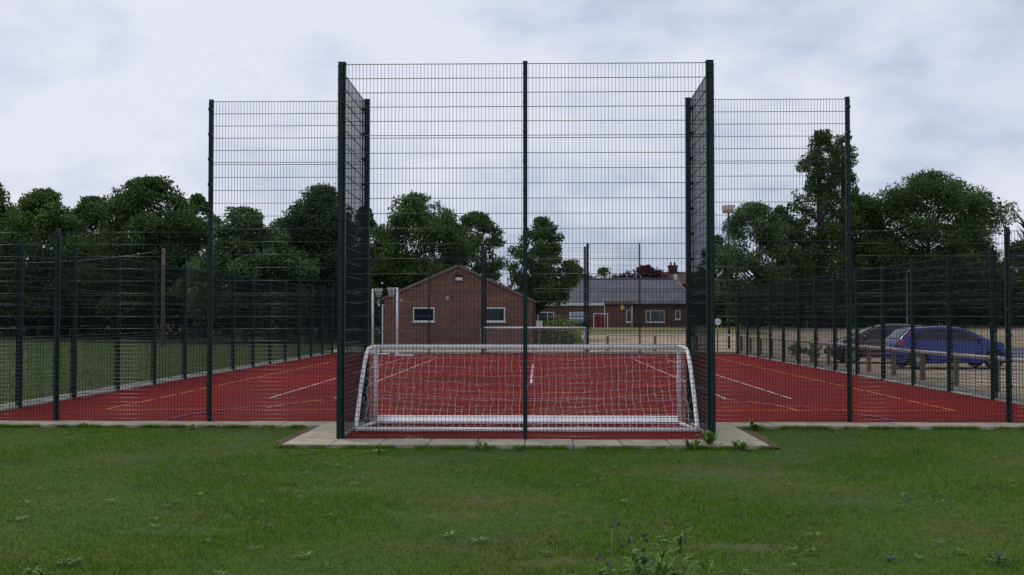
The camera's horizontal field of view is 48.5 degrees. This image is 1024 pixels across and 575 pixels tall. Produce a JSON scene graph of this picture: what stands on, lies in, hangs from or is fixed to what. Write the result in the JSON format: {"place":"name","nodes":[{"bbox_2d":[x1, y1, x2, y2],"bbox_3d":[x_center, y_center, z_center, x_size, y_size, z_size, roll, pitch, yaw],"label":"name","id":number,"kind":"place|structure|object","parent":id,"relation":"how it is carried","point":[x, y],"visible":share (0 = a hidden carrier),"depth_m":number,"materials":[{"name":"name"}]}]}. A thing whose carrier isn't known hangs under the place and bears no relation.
{"place":"outdoors","nodes":[
{"label":"outdoors","id":0,"kind":"place"},
{"bbox_2d":[0,344,356,403],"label":"field grass","id":1,"kind":"structure","parent":0,"point":[44,374],"depth_m":45.13,"materials":[{"name":"green plant"}]},
{"bbox_2d":[329,347,599,351],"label":"pavement","id":2,"kind":"structure","parent":0,"point":[462,350],"depth_m":59.75,"materials":[{"name":"concrete"}]},
{"bbox_2d":[0,321,1023,574],"bbox_3d":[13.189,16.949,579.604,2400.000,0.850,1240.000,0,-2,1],"label":"ground","id":3,"kind":"structure","parent":0,"point":[730,473],"depth_m":10.62,"materials":[{"name":"green plant"}]},
{"bbox_2d":[0,182,19,270],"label":"broadleaf tree","id":4,"kind":"object","parent":3,"relation":"on","point":[3,208],"visible":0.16,"depth_m":90.84,"materials":[{"name":"green plant"}]},
{"bbox_2d":[20,568,52,574],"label":"weed","id":5,"kind":"object","parent":3,"relation":"on","point":[38,571],"visible":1,"depth_m":7.51,"materials":[{"name":"green plant"}]},
{"bbox_2d":[0,187,101,336],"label":"broadleaf tree","id":6,"kind":"object","parent":3,"relation":"on","point":[41,209],"visible":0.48,"depth_m":85.22,"materials":[{"name":"green plant"}]},
{"bbox_2d":[56,557,79,565],"bbox_3d":[-3.076,1.896,7.893,0.178,0.054,0.157,0,-2,1],"label":"weed","id":7,"kind":"object","parent":3,"relation":"on","point":[65,560],"visible":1,"depth_m":7.87,"materials":[{"name":"green plant"}]},
{"bbox_2d":[0,280,169,335],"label":"hedge","id":8,"kind":"object","parent":3,"relation":"on","point":[50,322],"visible":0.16,"depth_m":87.93,"materials":[{"name":"green plant"}]},
{"bbox_2d":[43,195,128,314],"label":"broadleaf tree","id":9,"kind":"object","parent":3,"relation":"on","point":[84,209],"visible":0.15,"depth_m":96.03,"materials":[{"name":"green plant"}]},
{"bbox_2d":[61,174,217,338],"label":"broadleaf tree","id":10,"kind":"object","parent":3,"relation":"on","point":[133,202],"visible":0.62,"depth_m":83.11,"materials":[{"name":"green plant"}]},
{"bbox_2d":[152,248,164,345],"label":"telegraph pole","id":11,"kind":"object","parent":3,"relation":"on","point":[155,253],"visible":0.6,"depth_m":70.42,"materials":[{"name":"brown wood"}]},
{"bbox_2d":[0,241,333,408],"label":"side fence","id":12,"kind":"object","parent":3,"relation":"on","point":[263,343],"visible":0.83,"depth_m":29.18,"materials":[{"name":"green metal"}]},
{"bbox_2d":[171,193,225,329],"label":"broadleaf tree","id":13,"kind":"object","parent":3,"relation":"on","point":[199,199],"visible":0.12,"depth_m":92.37,"materials":[{"name":"green plant"}]},
{"bbox_2d":[170,204,321,342],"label":"broadleaf tree","id":14,"kind":"object","parent":3,"relation":"on","point":[229,237],"visible":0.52,"depth_m":77.22,"materials":[{"name":"green plant"}]},
{"bbox_2d":[239,216,296,292],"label":"broadleaf tree","id":15,"kind":"object","parent":3,"relation":"on","point":[271,224],"visible":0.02,"depth_m":92.05,"materials":[{"name":"green plant"}]},
{"bbox_2d":[165,286,379,335],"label":"hedge","id":16,"kind":"object","parent":3,"relation":"on","point":[216,325],"visible":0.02,"depth_m":88.08,"materials":[{"name":"green plant"}]},
{"bbox_2d":[240,322,328,336],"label":"field fence","id":17,"kind":"object","parent":3,"relation":"on","point":[288,331],"visible":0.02,"depth_m":86.25,"materials":[{"name":"brown wood"}]},
{"bbox_2d":[264,181,384,339],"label":"broadleaf tree","id":18,"kind":"object","parent":3,"relation":"on","point":[308,217],"visible":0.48,"depth_m":81.04,"materials":[{"name":"green plant"}]},
{"bbox_2d":[360,449,385,452],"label":"weed","id":19,"kind":"object","parent":3,"relation":"on","point":[377,450],"visible":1,"depth_m":14.46,"materials":[{"name":"green plant"}]},
{"bbox_2d":[354,208,395,308],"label":"broadleaf tree","id":20,"kind":"object","parent":3,"relation":"on","point":[371,221],"visible":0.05,"depth_m":90.22,"materials":[{"name":"green plant"}]},
{"bbox_2d":[334,244,480,353],"bbox_3d":[-5.028,0.675,54.451,7.130,5.590,0.134,0,-2,1],"label":"end fence","id":21,"kind":"object","parent":3,"relation":"on","point":[411,310],"visible":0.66,"depth_m":54.45,"materials":[{"name":"green metal"}]},
{"bbox_2d":[360,190,484,306],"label":"broadleaf tree","id":22,"kind":"object","parent":3,"relation":"on","point":[386,273],"visible":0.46,"depth_m":86.29,"materials":[{"name":"green plant"}]},
{"bbox_2d":[377,263,536,343],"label":"brick building","id":23,"kind":"structure","parent":3,"relation":"on","point":[452,318],"depth_m":70.08,"materials":[{"name":"brown brick"}]},
{"bbox_2d":[413,307,435,322],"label":"window","id":24,"kind":"structure","parent":23,"relation":"in","point":[421,315],"depth_m":70.09,"materials":[{"name":"clear glass"}]},
{"bbox_2d":[484,307,504,322],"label":"window","id":25,"kind":"structure","parent":23,"relation":"in","point":[496,310],"depth_m":69.98,"materials":[{"name":"clear glass"}]},
{"bbox_2d":[437,211,506,281],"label":"broadleaf tree","id":26,"kind":"object","parent":3,"relation":"on","point":[479,220],"visible":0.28,"depth_m":91.65,"materials":[{"name":"green plant"}]},
{"bbox_2d":[474,441,487,449],"bbox_3d":[-0.432,2.057,14.801,0.267,0.102,0.256,-1,-2,29],"label":"weed","id":27,"kind":"object","parent":3,"relation":"on","point":[485,445],"visible":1,"depth_m":14.81,"materials":[{"name":"green plant"}]},
{"bbox_2d":[0,353,1023,410],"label":"edging slabs","id":28,"kind":"structure","parent":3,"relation":"on","point":[67,397],"depth_m":29.12,"materials":[{"name":"concrete"}]},
{"bbox_2d":[0,352,1023,439],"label":"court","id":29,"kind":"object","parent":3,"relation":"on","point":[230,396],"visible":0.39,"depth_m":24.55,"materials":[{"name":"red rubber"}]},
{"bbox_2d":[0,99,362,421],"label":"end fence","id":30,"kind":"object","parent":29,"relation":"on","point":[56,377],"visible":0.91,"depth_m":18.57,"materials":[{"name":"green metal"}]},
{"bbox_2d":[370,289,388,353],"bbox_3d":[-6.136,1.582,52.815,0.840,3.064,0.560,0,-2,1],"label":"netball post","id":31,"kind":"object","parent":29,"relation":"on","point":[372,351],"visible":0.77,"depth_m":52.78,"materials":[{"name":"white metal"}]},
{"bbox_2d":[388,288,413,355],"bbox_3d":[-5.030,1.539,51.219,1.221,3.064,0.560,0,-2,1],"label":"netball post","id":32,"kind":"object","parent":29,"relation":"on","point":[397,319],"visible":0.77,"depth_m":51.18,"materials":[{"name":"white metal"}]},
{"bbox_2d":[355,344,699,432],"bbox_3d":[0.223,1.521,17.479,5.143,1.267,1.412,0,-2,1],"label":"goal","id":33,"kind":"object","parent":29,"relation":"on","point":[577,420],"visible":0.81,"depth_m":18.00,"materials":[{"name":"white paint"}]},
{"bbox_2d":[270,358,790,398],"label":"white court lines","id":34,"kind":"object","parent":29,"relation":"on","point":[531,381],"visible":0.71,"depth_m":29.36,"materials":[{"name":"paint"}]},
{"bbox_2d":[108,355,954,410],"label":"yellow court lines","id":35,"kind":"object","parent":29,"relation":"on","point":[550,392],"visible":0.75,"depth_m":22.64,"materials":[{"name":"paint"}]},
{"bbox_2d":[480,327,585,352],"bbox_3d":[1.057,2.540,55.198,5.143,1.267,1.412,0,-2,1],"label":"goal","id":36,"kind":"object","parent":29,"relation":"on","point":[549,351],"visible":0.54,"depth_m":54.55,"materials":[{"name":"white paint"}]},
{"bbox_2d":[481,244,589,353],"bbox_3d":[1.136,0.708,55.661,5.172,5.590,2.850,0,-2,1],"label":"goal bay fence","id":37,"kind":"object","parent":29,"relation":"on","point":[508,263],"visible":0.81,"depth_m":57.04,"materials":[{"name":"green metal"}]},
{"bbox_2d":[691,97,1023,422],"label":"end fence","id":38,"kind":"object","parent":29,"relation":"on","point":[1008,357],"visible":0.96,"depth_m":18.30,"materials":[{"name":"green metal"}]},
{"bbox_2d":[0,420,1023,448],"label":"paving slabs","id":39,"kind":"structure","parent":3,"relation":"on","point":[322,432],"depth_m":16.20,"materials":[{"name":"concrete"}]},
{"bbox_2d":[695,430,721,444],"bbox_3d":[2.589,2.001,15.109,0.454,0.231,0.561,-1,-2,34],"label":"weed","id":40,"kind":"object","parent":39,"relation":"on","point":[709,438],"visible":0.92,"depth_m":15.00,"materials":[{"name":"green plant"}]},
{"bbox_2d":[16,430,1012,574],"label":"lawn weeds","id":41,"kind":"object","parent":3,"relation":"on","point":[745,570],"visible":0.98,"depth_m":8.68,"materials":[{"name":"green plant"}]},
{"bbox_2d":[336,60,715,441],"bbox_3d":[0.215,-0.332,17.144,5.416,5.590,2.810,0,-2,1],"label":"goal bay fence","id":42,"kind":"object","parent":3,"relation":"on","point":[348,172],"visible":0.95,"depth_m":15.79,"materials":[{"name":"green metal"}]},
{"bbox_2d":[536,321,542,343],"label":"sign","id":43,"kind":"object","parent":3,"relation":"on","point":[539,322],"visible":0.59,"depth_m":67.81,"materials":[{"name":"white metal"}]},
{"bbox_2d":[510,216,582,315],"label":"broadleaf tree","id":44,"kind":"object","parent":3,"relation":"on","point":[538,238],"visible":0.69,"depth_m":83.13,"materials":[{"name":"green plant"}]},
{"bbox_2d":[549,534,557,574],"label":"seed stalk","id":45,"kind":"object","parent":3,"relation":"on","point":[550,536],"visible":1,"depth_m":7.24,"materials":[{"name":"green plant"}]},
{"bbox_2d":[536,335,575,343],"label":"bush","id":46,"kind":"object","parent":3,"relation":"on","point":[548,339],"visible":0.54,"depth_m":68.84,"materials":[{"name":"green plant"}]},
{"bbox_2d":[536,315,582,343],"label":"bush","id":47,"kind":"object","parent":3,"relation":"on","point":[557,322],"visible":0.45,"depth_m":71.69,"materials":[{"name":"green plant"}]},
{"bbox_2d":[569,544,571,574],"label":"seed stalk","id":48,"kind":"object","parent":3,"relation":"on","point":[570,546],"visible":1,"depth_m":7.24,"materials":[{"name":"green plant"}]},
{"bbox_2d":[584,563,619,574],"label":"grass tuft","id":49,"kind":"object","parent":3,"relation":"on","point":[600,572],"visible":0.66,"depth_m":7.44,"materials":[{"name":"green plant"}]},
{"bbox_2d":[517,274,692,326],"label":"slate roofed building","id":50,"kind":"structure","parent":3,"relation":"on","point":[607,315],"depth_m":104.70,"materials":[{"name":"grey brick"}]},
{"bbox_2d":[538,312,553,323],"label":"window","id":51,"kind":"structure","parent":50,"relation":"in","point":[546,314],"depth_m":102.87,"materials":[{"name":"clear glass"}]},
{"bbox_2d":[595,314,606,326],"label":"door","id":52,"kind":"structure","parent":50,"relation":"in","point":[599,325],"depth_m":102.72,"materials":[{"name":"red paint"}]},
{"bbox_2d":[626,311,631,322],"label":"window","id":53,"kind":"structure","parent":50,"relation":"in","point":[628,313],"depth_m":102.70,"materials":[{"name":"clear glass"}]},
{"bbox_2d":[646,311,664,322],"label":"window","id":54,"kind":"structure","parent":50,"relation":"in","point":[650,315],"depth_m":104.65,"materials":[{"name":"clear glass"}]},
{"bbox_2d":[592,267,617,277],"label":"broadleaf tree","id":55,"kind":"object","parent":3,"relation":"on","point":[604,269],"visible":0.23,"depth_m":164.59,"materials":[{"name":"green plant"}]},
{"bbox_2d":[594,552,615,574],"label":"thistle","id":56,"kind":"object","parent":3,"relation":"on","point":[596,557],"visible":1,"depth_m":7.08,"materials":[{"name":"green plant"}]},
{"bbox_2d":[610,523,612,574],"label":"seed stalk","id":57,"kind":"object","parent":3,"relation":"on","point":[611,525],"visible":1,"depth_m":7.08,"materials":[{"name":"green plant"}]},
{"bbox_2d":[598,556,653,574],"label":"grass tuft","id":58,"kind":"object","parent":3,"relation":"on","point":[627,572],"visible":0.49,"depth_m":7.33,"materials":[{"name":"green plant"}]},
{"bbox_2d":[626,524,632,574],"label":"seed stalk","id":59,"kind":"object","parent":3,"relation":"on","point":[631,532],"visible":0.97,"depth_m":7.16,"materials":[{"name":"green plant"}]},
{"bbox_2d":[616,519,655,574],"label":"thistle","id":60,"kind":"object","parent":3,"relation":"on","point":[637,567],"visible":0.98,"depth_m":7.09,"materials":[{"name":"green plant"}]},
{"bbox_2d":[630,546,644,574],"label":"seed stalk","id":61,"kind":"object","parent":3,"relation":"on","point":[642,549],"visible":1,"depth_m":7.01,"materials":[{"name":"green plant"}]},
{"bbox_2d":[616,264,668,277],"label":"copper tree","id":62,"kind":"object","parent":3,"relation":"on","point":[647,268],"visible":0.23,"depth_m":139.15,"materials":[{"name":"brown plant"}]},
{"bbox_2d":[632,536,655,574],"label":"thistle","id":63,"kind":"object","parent":3,"relation":"on","point":[644,562],"visible":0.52,"depth_m":7.53,"materials":[{"name":"green plant"}]},
{"bbox_2d":[645,537,650,574],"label":"seed stalk","id":64,"kind":"object","parent":3,"relation":"on","point":[646,540],"visible":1,"depth_m":7.10,"materials":[{"name":"green plant"}]},
{"bbox_2d":[582,335,734,351],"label":"gravel","id":65,"kind":"structure","parent":3,"relation":"on","point":[631,341],"depth_m":79.54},
{"bbox_2d":[641,551,680,574],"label":"grass tuft","id":66,"kind":"object","parent":3,"relation":"on","point":[656,569],"visible":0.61,"depth_m":7.38,"materials":[{"name":"green plant"}]},
{"bbox_2d":[642,509,681,574],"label":"thistle","id":67,"kind":"object","parent":3,"relation":"on","point":[660,564],"visible":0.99,"depth_m":7.16,"materials":[{"name":"green plant"}]},
{"bbox_2d":[589,244,735,353],"bbox_3d":[7.189,0.668,54.173,7.030,5.590,0.134,0,-2,1],"label":"end fence","id":68,"kind":"object","parent":3,"relation":"on","point":[657,296],"visible":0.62,"depth_m":54.21,"materials":[{"name":"green metal"}]},
{"bbox_2d":[606,334,741,350],"bbox_3d":[8.365,3.003,58.749,6.962,1.167,0.178,0,-2,2],"label":"trip rail","id":69,"kind":"object","parent":3,"relation":"on","point":[607,341],"visible":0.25,"depth_m":58.77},
{"bbox_2d":[661,523,696,574],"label":"thistle","id":70,"kind":"object","parent":3,"relation":"on","point":[681,539],"visible":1,"depth_m":7.24,"materials":[{"name":"green plant"}]},
{"bbox_2d":[661,262,705,324],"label":"house","id":71,"kind":"structure","parent":3,"relation":"on","point":[681,278],"depth_m":152.28,"materials":[{"name":"brown brick"}]},
{"bbox_2d":[683,437,706,449],"bbox_3d":[2.400,2.030,14.863,0.360,0.160,0.305,0,-2,1],"label":"weed","id":72,"kind":"object","parent":3,"relation":"on","point":[695,445],"visible":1,"depth_m":14.81,"materials":[{"name":"green plant"}]},
{"bbox_2d":[664,556,726,574],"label":"grass tuft","id":73,"kind":"object","parent":3,"relation":"on","point":[684,570],"visible":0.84,"depth_m":7.35,"materials":[{"name":"green plant"}]},
{"bbox_2d":[692,533,712,574],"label":"thistle","id":74,"kind":"object","parent":3,"relation":"on","point":[703,565],"visible":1,"depth_m":7.09,"materials":[{"name":"green plant"}]},
{"bbox_2d":[715,318,720,351],"bbox_3d":[10.433,2.511,57.713,0.339,1.897,0.115,0,-2,1],"label":"sign post","id":75,"kind":"object","parent":3,"relation":"on","point":[717,321],"visible":0.77,"depth_m":57.68,"materials":[{"name":"white metal"}]},
{"bbox_2d":[695,234,741,326],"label":"broadleaf tree","id":76,"kind":"object","parent":3,"relation":"on","point":[720,313],"visible":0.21,"depth_m":103.06,"materials":[{"name":"green plant"}]},
{"bbox_2d":[721,205,735,348],"bbox_3d":[12.136,-0.499,63.707,0.700,8.237,0.660,0,-2,1],"label":"floodlight mast","id":77,"kind":"object","parent":3,"relation":"on","point":[731,208],"visible":0.74,"depth_m":63.73,"materials":[{"name":"metal"}]},
{"bbox_2d":[729,440,756,449],"bbox_3d":[3.016,2.049,14.799,0.362,0.119,0.336,-1,-2,36],"label":"weed","id":78,"kind":"object","parent":3,"relation":"on","point":[743,444],"visible":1,"depth_m":14.78,"materials":[{"name":"green plant"}]},
{"bbox_2d":[744,420,767,428],"bbox_3d":[3.714,2.112,17.479,0.424,0.135,0.380,0,-2,1],"label":"weed","id":79,"kind":"object","parent":3,"relation":"on","point":[753,426],"visible":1,"depth_m":17.48,"materials":[{"name":"green plant"}]},
{"bbox_2d":[714,200,801,327],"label":"broadleaf tree","id":80,"kind":"object","parent":3,"relation":"on","point":[745,216],"visible":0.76,"depth_m":96.50,"materials":[{"name":"green plant"}]},
{"bbox_2d":[752,204,804,326],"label":"broadleaf tree","id":81,"kind":"object","parent":3,"relation":"on","point":[782,211],"visible":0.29,"depth_m":99.12,"materials":[{"name":"green plant"}]},
{"bbox_2d":[768,251,831,326],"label":"broadleaf tree","id":82,"kind":"object","parent":3,"relation":"on","point":[807,257],"visible":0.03,"depth_m":110.32,"materials":[{"name":"green plant"}]},
{"bbox_2d":[788,341,821,356],"bbox_3d":[12.878,2.697,49.980,1.505,0.924,0.954,-1,-2,28],"label":"bush","id":83,"kind":"object","parent":3,"relation":"on","point":[801,347],"visible":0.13,"depth_m":49.95,"materials":[{"name":"green plant"}]},
{"bbox_2d":[705,299,937,326],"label":"hedge","id":84,"kind":"object","parent":3,"relation":"on","point":[871,322],"visible":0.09,"depth_m":116.08,"materials":[{"name":"green plant"}]},
{"bbox_2d":[776,129,871,327],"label":"poplar tree","id":85,"kind":"object","parent":3,"relation":"on","point":[821,199],"visible":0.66,"depth_m":98.96,"materials":[{"name":"green plant"}]},
{"bbox_2d":[672,328,1023,396],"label":"gravel car park","id":86,"kind":"structure","parent":3,"relation":"on","point":[977,330],"depth_m":42.64,"materials":[{"name":"beige gravel"}]},
{"bbox_2d":[826,324,920,362],"bbox_3d":[14.097,2.124,43.386,4.180,1.483,2.000,0,-2,4],"label":"parked car","id":87,"kind":"object","parent":86,"relation":"on","point":[878,341],"visible":0.07,"depth_m":42.68,"materials":[{"name":"black paint"}]},
{"bbox_2d":[885,326,1001,368],"bbox_3d":[14.764,2.022,38.657,4.180,1.433,2.000,0,-2,-1],"label":"parked car","id":88,"kind":"object","parent":86,"relation":"on","point":[922,328],"visible":0.27,"depth_m":37.87,"materials":[{"name":"blue paint"}]},
{"bbox_2d":[1014,347,1023,356],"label":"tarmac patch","id":89,"kind":"object","parent":86,"relation":"on","point":[1018,351],"depth_m":56.06,"materials":[{"name":"grey asphalt"}]},
{"bbox_2d":[826,133,878,327],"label":"poplar tree","id":90,"kind":"object","parent":3,"relation":"on","point":[855,194],"visible":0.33,"depth_m":102.02,"materials":[{"name":"green plant"}]},
{"bbox_2d":[715,317,1023,327],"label":"hedge","id":91,"kind":"object","parent":3,"relation":"on","point":[886,320],"visible":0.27,"depth_m":99.98,"materials":[{"name":"green plant"}]},
{"bbox_2d":[853,194,890,326],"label":"broadleaf tree","id":92,"kind":"object","parent":3,"relation":"on","point":[874,308],"visible":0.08,"depth_m":106.84,"materials":[{"name":"green plant"}]},
{"bbox_2d":[736,246,1023,402],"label":"side fence","id":93,"kind":"object","parent":3,"relation":"on","point":[997,341],"visible":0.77,"depth_m":31.11,"materials":[{"name":"green metal"}]},
{"bbox_2d":[743,335,1023,391],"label":"trip rail","id":94,"kind":"object","parent":3,"relation":"on","point":[923,360],"visible":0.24,"depth_m":31.07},
{"bbox_2d":[852,292,920,325],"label":"broadleaf tree","id":95,"kind":"object","parent":3,"relation":"on","point":[892,303],"depth_m":119.61,"materials":[{"name":"green plant"}]},
{"bbox_2d":[884,554,897,560],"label":"weed","id":96,"kind":"object","parent":3,"relation":"on","point":[889,558],"visible":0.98,"depth_m":8.01,"materials":[{"name":"green plant"}]},
{"bbox_2d":[906,270,909,323],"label":"lamp column","id":97,"kind":"structure","parent":3,"relation":"on","point":[907,306],"depth_m":98.79,"materials":[{"name":"grey metal"}]},
{"bbox_2d":[851,168,1023,325],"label":"broadleaf tree","id":98,"kind":"object","parent":3,"relation":"on","point":[976,216],"visible":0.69,"depth_m":100.83,"materials":[{"name":"green plant"}]},
{"bbox_2d":[936,313,1011,326],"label":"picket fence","id":99,"kind":"object","parent":3,"relation":"on","point":[972,322],"visible":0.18,"depth_m":115.89,"materials":[{"name":"brown wood"}]},
{"bbox_2d":[935,241,1019,326],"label":"broadleaf tree","id":100,"kind":"object","parent":3,"relation":"on","point":[984,311],"visible":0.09,"depth_m":114.81,"materials":[{"name":"green plant"}]},
{"bbox_2d":[989,551,1010,562],"bbox_3d":[3.402,1.888,7.966,0.157,0.074,0.225,0,-2,1],"label":"weed","id":101,"kind":"object","parent":3,"relation":"on","point":[999,556],"visible":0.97,"depth_m":7.95,"materials":[{"name":"green plant"}]},
{"bbox_2d":[986,239,1023,326],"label":"broadleaf tree","id":102,"kind":"object","parent":3,"relation":"on","point":[1001,308],"visible":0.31,"depth_m":108.08,"materials":[{"name":"green plant"}]},
{"bbox_2d":[1010,212,1023,251],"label":"bare tree","id":103,"kind":"object","parent":3,"relation":"on","point":[1022,223],"visible":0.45,"depth_m":113.23,"materials":[{"name":"green plant"}]},
{"bbox_2d":[0,0,1023,289],"label":"sky","id":104,"kind":"structure","parent":0,"point":[96,96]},
{"bbox_2d":[276,427,779,447],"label":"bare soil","id":105,"kind":"structure","parent":0,"point":[762,438],"depth_m":16.20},
{"bbox_2d":[566,312,582,326],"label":"window","id":106,"kind":"structure","parent":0,"point":[577,316],"depth_m":95.50,"materials":[{"name":"grey glass"}]},
{"bbox_2d":[575,327,765,333],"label":"grass bank","id":107,"kind":"structure","parent":0,"point":[658,328],"depth_m":94.58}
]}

